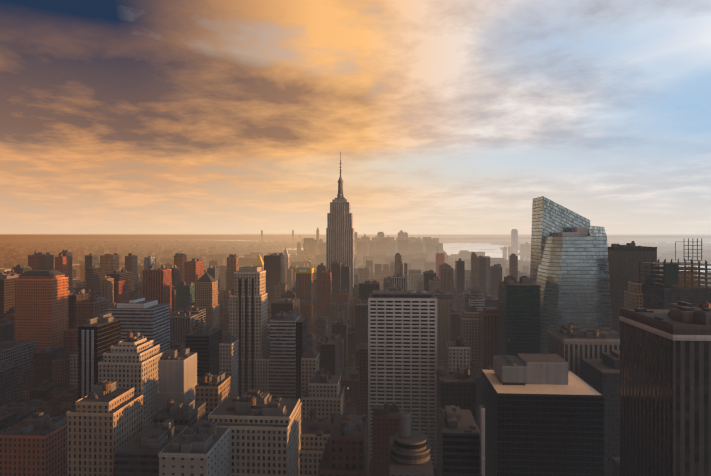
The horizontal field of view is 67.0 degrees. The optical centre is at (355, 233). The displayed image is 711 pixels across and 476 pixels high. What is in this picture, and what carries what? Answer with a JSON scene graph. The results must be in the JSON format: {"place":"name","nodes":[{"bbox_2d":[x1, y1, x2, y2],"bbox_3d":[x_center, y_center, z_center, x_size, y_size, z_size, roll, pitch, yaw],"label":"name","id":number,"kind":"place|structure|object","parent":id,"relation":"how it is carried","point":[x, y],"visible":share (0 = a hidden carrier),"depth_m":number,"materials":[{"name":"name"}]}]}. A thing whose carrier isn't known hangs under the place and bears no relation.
{"place":"outdoors","nodes":[
{"label":"outdoors","id":0,"kind":"place"},
{"bbox_2d":[0,239,302,266],"bbox_3d":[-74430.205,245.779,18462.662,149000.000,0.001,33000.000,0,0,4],"label":"distant land","id":1,"kind":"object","parent":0,"point":[6,241],"visible":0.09,"depth_m":17267.49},
{"bbox_2d":[0,152,710,475],"bbox_3d":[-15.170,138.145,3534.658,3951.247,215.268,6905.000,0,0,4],"label":"city buildings","id":2,"kind":"structure","parent":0,"point":[26,367],"depth_m":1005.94,"materials":[{"name":"grey concrete"}]},
{"bbox_2d":[0,240,710,266],"bbox_3d":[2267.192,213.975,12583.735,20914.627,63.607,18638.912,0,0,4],"label":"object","id":3,"kind":"object","parent":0,"point":[13,254],"visible":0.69,"depth_m":8285.67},
{"bbox_2d":[261,228,530,255],"bbox_3d":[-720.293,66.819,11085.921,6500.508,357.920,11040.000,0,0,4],"label":"skyline","id":4,"kind":"structure","parent":3,"relation":"on","point":[525,248],"depth_m":6432.74},
{"bbox_2d":[0,235,710,242],"bbox_3d":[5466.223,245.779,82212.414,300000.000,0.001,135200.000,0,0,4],"label":"sea","id":5,"kind":"structure","parent":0,"point":[360,236],"depth_m":49891.63,"materials":[{"name":"liquid"}]},
{"bbox_2d":[0,236,710,243],"bbox_3d":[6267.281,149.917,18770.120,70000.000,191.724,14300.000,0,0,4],"label":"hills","id":6,"kind":"structure","parent":0,"point":[630,238],"depth_m":23370.03,"materials":[{"name":"grey"}]},
{"bbox_2d":[0,240,710,271],"bbox_3d":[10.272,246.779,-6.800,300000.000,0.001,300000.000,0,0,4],"label":"water","id":7,"kind":"structure","parent":0,"point":[492,250],"depth_m":8472.97,"materials":[{"name":"liquid"}]},
{"bbox_2d":[0,0,710,234],"label":"sky","id":8,"kind":"structure","parent":0,"point":[118,117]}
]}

